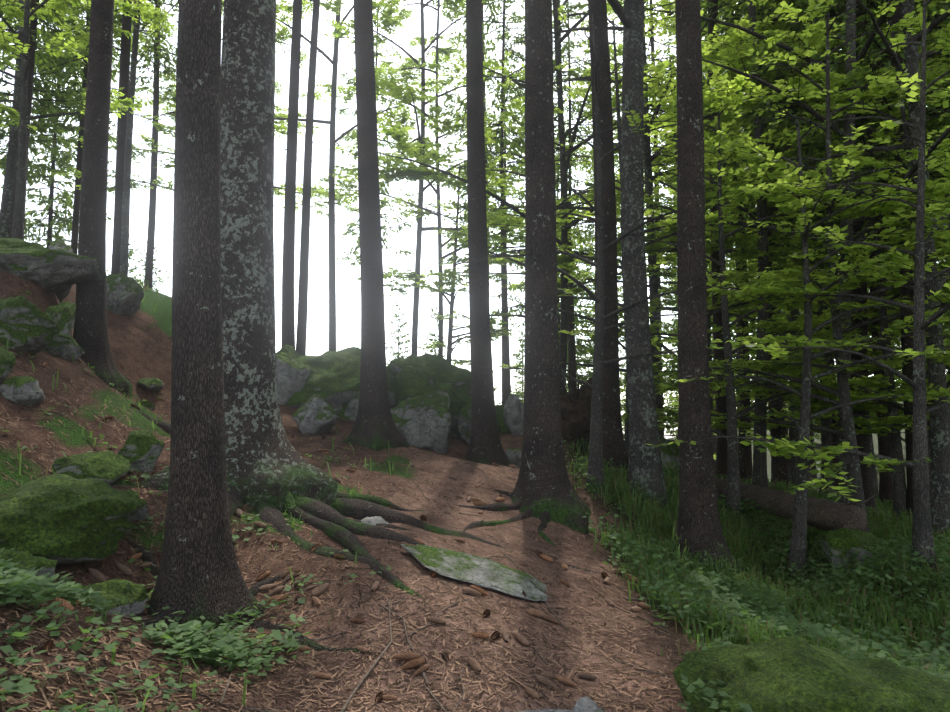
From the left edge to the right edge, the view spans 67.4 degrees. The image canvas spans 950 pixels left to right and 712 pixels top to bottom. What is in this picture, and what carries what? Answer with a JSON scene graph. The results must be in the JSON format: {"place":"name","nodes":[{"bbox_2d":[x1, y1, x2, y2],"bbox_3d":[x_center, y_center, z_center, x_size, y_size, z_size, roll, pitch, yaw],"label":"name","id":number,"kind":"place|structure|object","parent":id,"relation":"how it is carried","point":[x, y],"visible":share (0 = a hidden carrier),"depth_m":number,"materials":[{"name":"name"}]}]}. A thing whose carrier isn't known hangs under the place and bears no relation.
{"place":"outdoors","nodes":[
{"label":"outdoors","id":0,"kind":"place"},
{"bbox_2d":[0,0,944,438],"label":"sky","id":1,"kind":"structure","parent":0,"point":[348,290],"materials":[{"name":"white"}]},
{"bbox_2d":[0,270,949,711],"bbox_3d":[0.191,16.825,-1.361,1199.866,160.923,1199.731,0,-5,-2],"label":"terrain","id":2,"kind":"structure","parent":0,"point":[136,352],"depth_m":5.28,"materials":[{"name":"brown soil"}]},
{"bbox_2d":[0,346,15,382],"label":"rock","id":3,"kind":"object","parent":2,"relation":"on","point":[7,361],"visible":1,"depth_m":6.07,"materials":[{"name":"stone"}]},
{"bbox_2d":[0,376,45,406],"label":"slope stone","id":4,"kind":"object","parent":2,"relation":"on","point":[25,391],"visible":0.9,"depth_m":6.08,"materials":[{"name":"stone"}]},
{"bbox_2d":[0,549,57,576],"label":"slope stone","id":5,"kind":"object","parent":2,"relation":"on","point":[26,560],"visible":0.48,"depth_m":3.83,"materials":[{"name":"stone"}]},
{"bbox_2d":[0,295,59,353],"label":"rock","id":6,"kind":"object","parent":2,"relation":"on","point":[26,325],"visible":0.92,"depth_m":6.93,"materials":[{"name":"stone"}]},
{"bbox_2d":[0,238,101,290],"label":"rock","id":7,"kind":"object","parent":2,"relation":"on","point":[50,269],"visible":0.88,"depth_m":9.00,"materials":[{"name":"stone"}]},
{"bbox_2d":[0,0,115,237],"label":"tree","id":8,"kind":"object","parent":2,"relation":"on","point":[42,125],"visible":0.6,"depth_m":25.92,"materials":[{"name":"green plant"}]},
{"bbox_2d":[0,16,115,247],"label":"tree","id":9,"kind":"object","parent":2,"relation":"on","point":[49,210],"visible":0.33,"depth_m":36.49,"materials":[{"name":"green plant"}]},
{"bbox_2d":[0,0,116,231],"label":"tree","id":10,"kind":"object","parent":2,"relation":"on","point":[35,32],"visible":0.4,"depth_m":22.17,"materials":[{"name":"green plant"}]},
{"bbox_2d":[48,239,71,302],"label":"rock","id":11,"kind":"object","parent":2,"relation":"on","point":[58,244],"visible":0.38,"depth_m":10.13,"materials":[{"name":"stone"}]},
{"bbox_2d":[45,302,75,335],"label":"rock","id":12,"kind":"object","parent":2,"relation":"on","point":[62,315],"visible":0.48,"depth_m":8.45,"materials":[{"name":"stone"}]},
{"bbox_2d":[44,333,84,360],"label":"slope stone","id":13,"kind":"object","parent":2,"relation":"on","point":[66,346],"visible":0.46,"depth_m":7.66,"materials":[{"name":"stone"}]},
{"bbox_2d":[0,0,132,237],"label":"beech","id":14,"kind":"object","parent":2,"relation":"on","point":[7,194],"visible":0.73,"depth_m":14.45,"materials":[{"name":"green plant"}]},
{"bbox_2d":[0,474,141,564],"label":"rock","id":15,"kind":"object","parent":2,"relation":"on","point":[64,519],"visible":0.9,"depth_m":4.46,"materials":[{"name":"stone"}]},
{"bbox_2d":[2,0,167,253],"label":"tree","id":16,"kind":"object","parent":2,"relation":"on","point":[77,196],"visible":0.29,"depth_m":28.42,"materials":[{"name":"green plant"}]},
{"bbox_2d":[2,0,169,399],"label":"spruce","id":17,"kind":"object","parent":2,"relation":"on","point":[90,335],"visible":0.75,"depth_m":9.71,"materials":[{"name":"brown plant"}]},
{"bbox_2d":[0,0,174,239],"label":"tree","id":18,"kind":"object","parent":2,"relation":"on","point":[22,117],"visible":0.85,"depth_m":11.98,"materials":[{"name":"green plant"}]},
{"bbox_2d":[51,451,130,483],"bbox_3d":[-3.061,0.933,5.650,0.608,0.353,0.451,3,-6,-34],"label":"slope stone","id":19,"kind":"object","parent":2,"relation":"on","point":[109,467],"visible":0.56,"depth_m":5.56,"materials":[{"name":"stone"}]},
{"bbox_2d":[80,579,148,615],"bbox_3d":[-2.167,1.437,4.155,0.406,0.254,0.423,-2,-5,22],"label":"slope stone","id":20,"kind":"object","parent":2,"relation":"on","point":[135,598],"visible":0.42,"depth_m":4.13,"materials":[{"name":"stone"}]},
{"bbox_2d":[65,0,177,275],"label":"beech","id":21,"kind":"object","parent":2,"relation":"on","point":[124,252],"visible":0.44,"depth_m":17.71,"materials":[{"name":"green plant"}]},
{"bbox_2d":[106,273,143,314],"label":"rock","id":22,"kind":"object","parent":2,"relation":"on","point":[124,294],"visible":0.9,"depth_m":11.92,"materials":[{"name":"stone"}]},
{"bbox_2d":[82,0,174,274],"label":"spruce","id":23,"kind":"object","parent":2,"relation":"on","point":[124,72],"visible":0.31,"depth_m":18.15,"materials":[{"name":"brown plant"}]},
{"bbox_2d":[117,429,163,471],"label":"rock","id":24,"kind":"object","parent":2,"relation":"on","point":[140,450],"visible":0.81,"depth_m":6.10,"materials":[{"name":"stone"}]},
{"bbox_2d":[66,0,223,289],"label":"spruce","id":25,"kind":"object","parent":2,"relation":"on","point":[156,50],"visible":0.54,"depth_m":24.02,"materials":[{"name":"green plant"}]},
{"bbox_2d":[48,0,358,223],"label":"beech","id":26,"kind":"object","parent":2,"relation":"on","point":[167,96],"visible":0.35,"depth_m":23.98,"materials":[{"name":"green plant"}]},
{"bbox_2d":[121,0,337,511],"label":"spruce","id":27,"kind":"object","parent":2,"relation":"on","point":[266,461],"visible":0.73,"depth_m":6.64,"materials":[{"name":"grey plant"}]},
{"bbox_2d":[146,0,319,628],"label":"spruce","id":28,"kind":"object","parent":2,"relation":"on","point":[199,574],"visible":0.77,"depth_m":4.52,"materials":[{"name":"brown plant"}]},
{"bbox_2d":[276,352,309,404],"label":"rock","id":29,"kind":"object","parent":2,"relation":"on","point":[292,375],"visible":0.67,"depth_m":12.12,"materials":[{"name":"stone"}]},
{"bbox_2d":[275,0,328,348],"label":"spruce","id":30,"kind":"object","parent":2,"relation":"on","point":[288,319],"visible":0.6,"depth_m":14.67,"materials":[{"name":"brown plant"}]},
{"bbox_2d":[167,0,437,350],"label":"beech","id":31,"kind":"object","parent":2,"relation":"on","point":[332,271],"visible":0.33,"depth_m":18.04,"materials":[{"name":"green plant"}]},
{"bbox_2d":[274,0,353,355],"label":"spruce","id":32,"kind":"object","parent":2,"relation":"on","point":[301,335],"visible":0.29,"depth_m":14.93,"materials":[{"name":"brown plant"}]},
{"bbox_2d":[292,394,336,434],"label":"rock","id":33,"kind":"object","parent":2,"relation":"on","point":[317,411],"visible":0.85,"depth_m":10.64,"materials":[{"name":"stone"}]},
{"bbox_2d":[0,280,676,711],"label":"ground twigs","id":34,"kind":"object","parent":2,"relation":"on","point":[62,666],"visible":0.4,"depth_m":4.16,"materials":[{"name":"brown wood"}]},
{"bbox_2d":[285,347,397,410],"bbox_3d":[-2.537,0.627,13.081,2.848,1.601,2.426,-2,-5,23],"label":"rock","id":35,"kind":"object","parent":2,"relation":"on","point":[333,379],"visible":0.25,"depth_m":12.15,"materials":[{"name":"stone"}]},
{"bbox_2d":[335,394,358,420],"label":"rock","id":36,"kind":"object","parent":2,"relation":"on","point":[348,410],"visible":0.12,"depth_m":11.90,"materials":[{"name":"stone"}]},
{"bbox_2d":[111,410,600,652],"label":"tree roots","id":37,"kind":"object","parent":2,"relation":"on","point":[334,523],"visible":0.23,"depth_m":5.89,"materials":[{"name":"brown plant"}]},
{"bbox_2d":[287,0,440,450],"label":"spruce","id":38,"kind":"object","parent":2,"relation":"on","point":[375,427],"visible":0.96,"depth_m":10.40,"materials":[{"name":"brown plant"}]},
{"bbox_2d":[335,11,427,353],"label":"tree","id":39,"kind":"object","parent":2,"relation":"on","point":[382,205],"visible":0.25,"depth_m":33.17,"materials":[{"name":"green plant"}]},
{"bbox_2d":[385,296,411,365],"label":"spruce","id":40,"kind":"object","parent":2,"relation":"on","point":[398,353],"visible":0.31,"depth_m":65.42,"materials":[{"name":"green plant"}]},
{"bbox_2d":[391,389,451,453],"bbox_3d":[-0.834,1.133,11.492,1.252,1.205,0.963,3,-6,-29],"label":"rock","id":41,"kind":"object","parent":2,"relation":"on","point":[421,422],"visible":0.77,"depth_m":11.15,"materials":[{"name":"stone"}]},
{"bbox_2d":[320,0,524,355],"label":"beech","id":42,"kind":"object","parent":2,"relation":"on","point":[422,138],"visible":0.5,"depth_m":16.73,"materials":[{"name":"green plant"}]},
{"bbox_2d":[387,353,470,397],"bbox_3d":[-0.845,0.634,13.664,1.989,1.407,1.620,-3,-6,34],"label":"rock","id":43,"kind":"object","parent":2,"relation":"on","point":[457,378],"visible":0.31,"depth_m":13.33,"materials":[{"name":"stone"}]},
{"bbox_2d":[299,0,574,356],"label":"beech","id":44,"kind":"object","parent":2,"relation":"on","point":[446,52],"visible":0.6,"depth_m":22.45,"materials":[{"name":"green plant"}]},
{"bbox_2d":[390,365,500,438],"bbox_3d":[-0.939,1.064,13.193,2.552,1.717,2.101,2,-5,-24],"label":"rock","id":45,"kind":"object","parent":2,"relation":"on","point":[411,382],"visible":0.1,"depth_m":12.45,"materials":[{"name":"stone"}]},
{"bbox_2d":[380,164,520,365],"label":"beech sapling","id":46,"kind":"object","parent":2,"relation":"on","point":[411,276],"visible":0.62,"depth_m":15.96,"materials":[{"name":"green plant"}]},
{"bbox_2d":[457,397,470,444],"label":"rock","id":47,"kind":"object","parent":2,"relation":"on","point":[464,425],"visible":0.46,"depth_m":12.37,"materials":[{"name":"stone"}]},
{"bbox_2d":[400,544,548,601],"bbox_3d":[0.009,1.605,5.325,1.199,0.115,0.715,17,3,0],"label":"rock","id":48,"kind":"object","parent":2,"relation":"on","point":[478,570],"visible":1,"depth_m":5.21,"materials":[{"name":"stone"}]},
{"bbox_2d":[0,278,949,711],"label":"herb undergrowth","id":49,"kind":"object","parent":2,"relation":"on","point":[222,638],"visible":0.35,"depth_m":4.70,"materials":[{"name":"green plant"}]},
{"bbox_2d":[0,273,949,711],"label":"undergrowth grass","id":50,"kind":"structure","parent":2,"relation":"on","point":[740,547],"depth_m":6.93,"materials":[{"name":"green plant"}]},
{"bbox_2d":[431,2,524,330],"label":"tree","id":51,"kind":"object","parent":2,"relation":"on","point":[485,52],"visible":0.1,"depth_m":30.64,"materials":[{"name":"green plant"}]},
{"bbox_2d":[449,0,524,466],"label":"spruce","id":52,"kind":"object","parent":2,"relation":"on","point":[485,445],"visible":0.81,"depth_m":11.49,"materials":[{"name":"brown plant"}]},
{"bbox_2d":[453,44,524,397],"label":"tree","id":53,"kind":"object","parent":2,"relation":"on","point":[507,325],"visible":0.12,"depth_m":36.48,"materials":[{"name":"green plant"}]},
{"bbox_2d":[428,0,588,404],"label":"spruce","id":54,"kind":"object","parent":2,"relation":"on","point":[517,141],"visible":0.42,"depth_m":24.65,"materials":[{"name":"green plant"}]},
{"bbox_2d":[503,393,523,434],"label":"rock","id":55,"kind":"object","parent":2,"relation":"on","point":[513,412],"visible":0.81,"depth_m":13.01,"materials":[{"name":"stone"}]},
{"bbox_2d":[489,107,576,328],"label":"tree","id":56,"kind":"object","parent":2,"relation":"on","point":[521,311],"visible":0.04,"depth_m":41.90,"materials":[{"name":"green plant"}]},
{"bbox_2d":[427,5,676,333],"bbox_3d":[1.592,-2.321,14.402,5.355,8.594,5.489,0,-5,-2],"label":"beech sapling","id":57,"kind":"object","parent":2,"relation":"on","point":[575,289],"visible":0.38,"depth_m":14.24,"materials":[{"name":"green plant"}]},
{"bbox_2d":[511,101,594,399],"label":"tree","id":58,"kind":"object","parent":2,"relation":"on","point":[581,352],"visible":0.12,"depth_m":46.77,"materials":[{"name":"green plant"}]},
{"bbox_2d":[486,0,621,392],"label":"spruce","id":59,"kind":"object","parent":2,"relation":"on","point":[571,352],"visible":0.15,"depth_m":26.62,"materials":[{"name":"green plant"}]},
{"bbox_2d":[509,0,601,533],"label":"spruce","id":60,"kind":"object","parent":2,"relation":"on","point":[543,483],"visible":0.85,"depth_m":8.41,"materials":[{"name":"brown plant"}]},
{"bbox_2d":[512,0,617,374],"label":"tree","id":61,"kind":"object","parent":2,"relation":"on","point":[572,109],"visible":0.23,"depth_m":30.60,"materials":[{"name":"green plant"}]},
{"bbox_2d":[559,203,594,390],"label":"spruce","id":62,"kind":"object","parent":2,"relation":"on","point":[580,357],"visible":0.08,"depth_m":53.58,"materials":[{"name":"green plant"}]},
{"bbox_2d":[324,0,836,396],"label":"beech","id":63,"kind":"object","parent":2,"relation":"on","point":[411,172],"visible":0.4,"depth_m":16.05,"materials":[{"name":"green plant"}]},
{"bbox_2d":[572,696,605,711],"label":"rock","id":64,"kind":"object","parent":2,"relation":"on","point":[586,704],"visible":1,"depth_m":3.53,"materials":[{"name":"stone"}]},
{"bbox_2d":[561,374,624,445],"bbox_3d":[1.895,1.200,12.722,1.781,1.762,0.891,0,-5,-2],"label":"tree stump","id":65,"kind":"object","parent":2,"relation":"on","point":[575,412],"visible":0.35,"depth_m":12.59,"materials":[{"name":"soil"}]},
{"bbox_2d":[516,0,676,475],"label":"spruce","id":66,"kind":"object","parent":2,"relation":"on","point":[614,448],"visible":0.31,"depth_m":10.36,"materials":[{"name":"brown plant"}]},
{"bbox_2d":[567,143,625,415],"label":"tree","id":67,"kind":"object","parent":2,"relation":"on","point":[589,361],"visible":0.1,"depth_m":52.22,"materials":[{"name":"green plant"}]},
{"bbox_2d":[452,10,802,494],"bbox_3d":[1.865,-1.354,9.415,4.437,7.157,3.403,0,-5,-2],"label":"tree","id":68,"kind":"object","parent":2,"relation":"on","point":[595,463],"visible":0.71,"depth_m":9.21,"materials":[{"name":"green plant"}]},
{"bbox_2d":[489,4,766,457],"bbox_3d":[2.413,-1.656,11.734,4.838,8.234,3.676,2,-6,-25],"label":"tree","id":69,"kind":"object","parent":2,"relation":"on","point":[660,71],"visible":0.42,"depth_m":11.55,"materials":[{"name":"green plant"}]},
{"bbox_2d":[607,0,669,517],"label":"beech","id":70,"kind":"object","parent":2,"relation":"on","point":[645,463],"visible":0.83,"depth_m":9.22,"materials":[{"name":"grey plant"}]},
{"bbox_2d":[502,0,777,294],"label":"beech","id":71,"kind":"object","parent":2,"relation":"on","point":[619,50],"visible":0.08,"depth_m":21.77,"materials":[{"name":"green plant"}]},
{"bbox_2d":[572,0,707,438],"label":"spruce","id":72,"kind":"object","parent":2,"relation":"on","point":[652,40],"visible":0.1,"depth_m":25.87,"materials":[{"name":"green plant"}]},
{"bbox_2d":[433,0,889,437],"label":"beech","id":73,"kind":"object","parent":2,"relation":"on","point":[653,287],"visible":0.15,"depth_m":14.70,"materials":[{"name":"green plant"}]},
{"bbox_2d":[659,437,678,472],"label":"rock","id":74,"kind":"object","parent":2,"relation":"on","point":[670,452],"visible":0.29,"depth_m":12.71,"materials":[{"name":"stone"}]},
{"bbox_2d":[576,0,773,577],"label":"spruce","id":75,"kind":"object","parent":2,"relation":"on","point":[698,521],"visible":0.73,"depth_m":8.06,"materials":[{"name":"brown plant"}]},
{"bbox_2d":[648,68,736,438],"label":"tree","id":76,"kind":"object","parent":2,"relation":"on","point":[672,393],"visible":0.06,"depth_m":46.63,"materials":[{"name":"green plant"}]},
{"bbox_2d":[558,37,829,448],"bbox_3d":[3.948,-1.733,12.860,4.909,8.794,5.281,-2,-5,21],"label":"tree","id":77,"kind":"object","parent":2,"relation":"on","point":[670,222],"visible":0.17,"depth_m":13.17,"materials":[{"name":"green plant"}]},
{"bbox_2d":[650,0,756,483],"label":"spruce","id":78,"kind":"object","parent":2,"relation":"on","point":[745,462],"visible":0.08,"depth_m":17.61,"materials":[{"name":"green plant"}]},
{"bbox_2d":[620,136,800,444],"bbox_3d":[6.085,-1.025,17.509,4.601,9.907,7.444,-3,-6,31],"label":"beech sapling","id":79,"kind":"object","parent":2,"relation":"on","point":[750,353],"visible":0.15,"depth_m":17.39,"materials":[{"name":"green plant"}]},
{"bbox_2d":[488,0,949,487],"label":"beech","id":80,"kind":"object","parent":2,"relation":"on","point":[760,427],"visible":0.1,"depth_m":12.68,"materials":[{"name":"green plant"}]},
{"bbox_2d":[707,0,753,479],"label":"spruce","id":81,"kind":"object","parent":2,"relation":"on","point":[721,457],"visible":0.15,"depth_m":14.15,"materials":[{"name":"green plant"}]},
{"bbox_2d":[576,63,886,518],"bbox_3d":[3.802,-0.602,10.252,4.261,6.675,3.866,0,-5,-2],"label":"tree","id":82,"kind":"object","parent":2,"relation":"on","point":[733,494],"visible":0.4,"depth_m":10.04,"materials":[{"name":"green plant"}]},
{"bbox_2d":[556,0,949,503],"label":"beech","id":83,"kind":"object","parent":2,"relation":"on","point":[847,135],"visible":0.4,"depth_m":10.36,"materials":[{"name":"green plant"}]},
{"bbox_2d":[575,8,949,409],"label":"tree","id":84,"kind":"object","parent":2,"relation":"on","point":[715,196],"visible":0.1,"depth_m":13.09,"materials":[{"name":"green plant"}]},
{"bbox_2d":[648,0,879,485],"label":"spruce","id":85,"kind":"object","parent":2,"relation":"on","point":[779,466],"visible":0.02,"depth_m":15.54,"materials":[{"name":"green plant"}]},
{"bbox_2d":[598,0,949,542],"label":"beech","id":86,"kind":"object","parent":2,"relation":"on","point":[940,463],"visible":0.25,"depth_m":8.94,"materials":[{"name":"green plant"}]},
{"bbox_2d":[620,0,949,531],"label":"tree","id":87,"kind":"object","parent":2,"relation":"on","point":[848,432],"visible":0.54,"depth_m":9.09,"materials":[{"name":"green plant"}]},
{"bbox_2d":[628,0,949,576],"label":"tree","id":88,"kind":"object","parent":2,"relation":"on","point":[922,535],"visible":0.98,"depth_m":7.40,"materials":[{"name":"green plant"}]},
{"bbox_2d":[715,452,877,531],"bbox_3d":[4.271,1.785,9.879,0.977,0.959,3.234,2,-5,-18],"label":"fallen log","id":89,"kind":"object","parent":2,"relation":"on","point":[825,515],"visible":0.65,"depth_m":8.89,"materials":[{"name":"brown wood"}]},
{"bbox_2d":[650,0,944,456],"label":"tree","id":90,"kind":"object","parent":2,"relation":"on","point":[661,138],"visible":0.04,"depth_m":18.03,"materials":[{"name":"green plant"}]},
{"bbox_2d":[650,0,948,494],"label":"tree","id":91,"kind":"object","parent":2,"relation":"on","point":[832,362],"visible":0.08,"depth_m":14.43,"materials":[{"name":"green plant"}]},
{"bbox_2d":[656,29,945,499],"bbox_3d":[6.649,-1.515,13.671,5.722,9.692,5.454,-5,-7,43],"label":"tree","id":92,"kind":"object","parent":2,"relation":"on","point":[773,250],"visible":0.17,"depth_m":13.28,"materials":[{"name":"green plant"}]},
{"bbox_2d":[665,3,949,255],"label":"beech","id":93,"kind":"object","parent":2,"relation":"on","point":[919,51],"depth_m":13.25,"materials":[{"name":"green plant"}]},
{"bbox_2d":[673,637,949,711],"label":"rock","id":94,"kind":"object","parent":2,"relation":"on","point":[784,674],"visible":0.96,"depth_m":3.49,"materials":[{"name":"stone"}]},
{"bbox_2d":[678,89,949,582],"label":"tree","id":95,"kind":"object","parent":2,"relation":"on","point":[798,545],"visible":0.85,"depth_m":8.16,"materials":[{"name":"green plant"}]},
{"bbox_2d":[708,199,926,485],"bbox_3d":[7.768,-0.616,17.198,4.812,9.616,6.868,-2,-5,18],"label":"beech sapling","id":96,"kind":"object","parent":2,"relation":"on","point":[793,434],"visible":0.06,"depth_m":17.33,"materials":[{"name":"green plant"}]},
{"bbox_2d":[701,0,949,515],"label":"spruce","id":97,"kind":"object","parent":2,"relation":"on","point":[863,440],"visible":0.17,"depth_m":12.19,"materials":[{"name":"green plant"}]},
{"bbox_2d":[702,0,949,516],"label":"spruce","id":98,"kind":"object","parent":2,"relation":"on","point":[907,343],"visible":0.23,"depth_m":11.22,"materials":[{"name":"green plant"}]},
{"bbox_2d":[705,0,949,510],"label":"spruce","id":99,"kind":"object","parent":2,"relation":"on","point":[885,482],"visible":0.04,"depth_m":13.26,"materials":[{"name":"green plant"}]},
{"bbox_2d":[706,0,949,441],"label":"beech sapling","id":100,"kind":"object","parent":2,"relation":"on","point":[863,161],"visible":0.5,"depth_m":9.48,"materials":[{"name":"green plant"}]},
{"bbox_2d":[711,138,949,499],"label":"beech sapling","id":101,"kind":"object","parent":2,"relation":"on","point":[874,472],"visible":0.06,"depth_m":15.50,"materials":[{"name":"green plant"}]},
{"bbox_2d":[713,32,949,521],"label":"tree","id":102,"kind":"object","parent":2,"relation":"on","point":[899,490],"visible":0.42,"depth_m":11.04,"materials":[{"name":"green plant"}]},
{"bbox_2d":[821,528,892,572],"bbox_3d":[4.240,2.222,7.853,0.755,0.650,0.507,-1,-5,16],"label":"rock","id":103,"kind":"object","parent":2,"relation":"on","point":[838,541],"visible":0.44,"depth_m":7.77,"materials":[{"name":"stone"}]},
{"bbox_2d":[788,41,949,437],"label":"beech sapling","id":104,"kind":"object","parent":2,"relation":"on","point":[884,411],"visible":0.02,"depth_m":13.08,"materials":[{"name":"green plant"}]},
{"bbox_2d":[811,13,949,415],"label":"beech sapling","id":105,"kind":"object","parent":2,"relation":"on","point":[866,408],"visible":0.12,"depth_m":11.85,"materials":[{"name":"green plant"}]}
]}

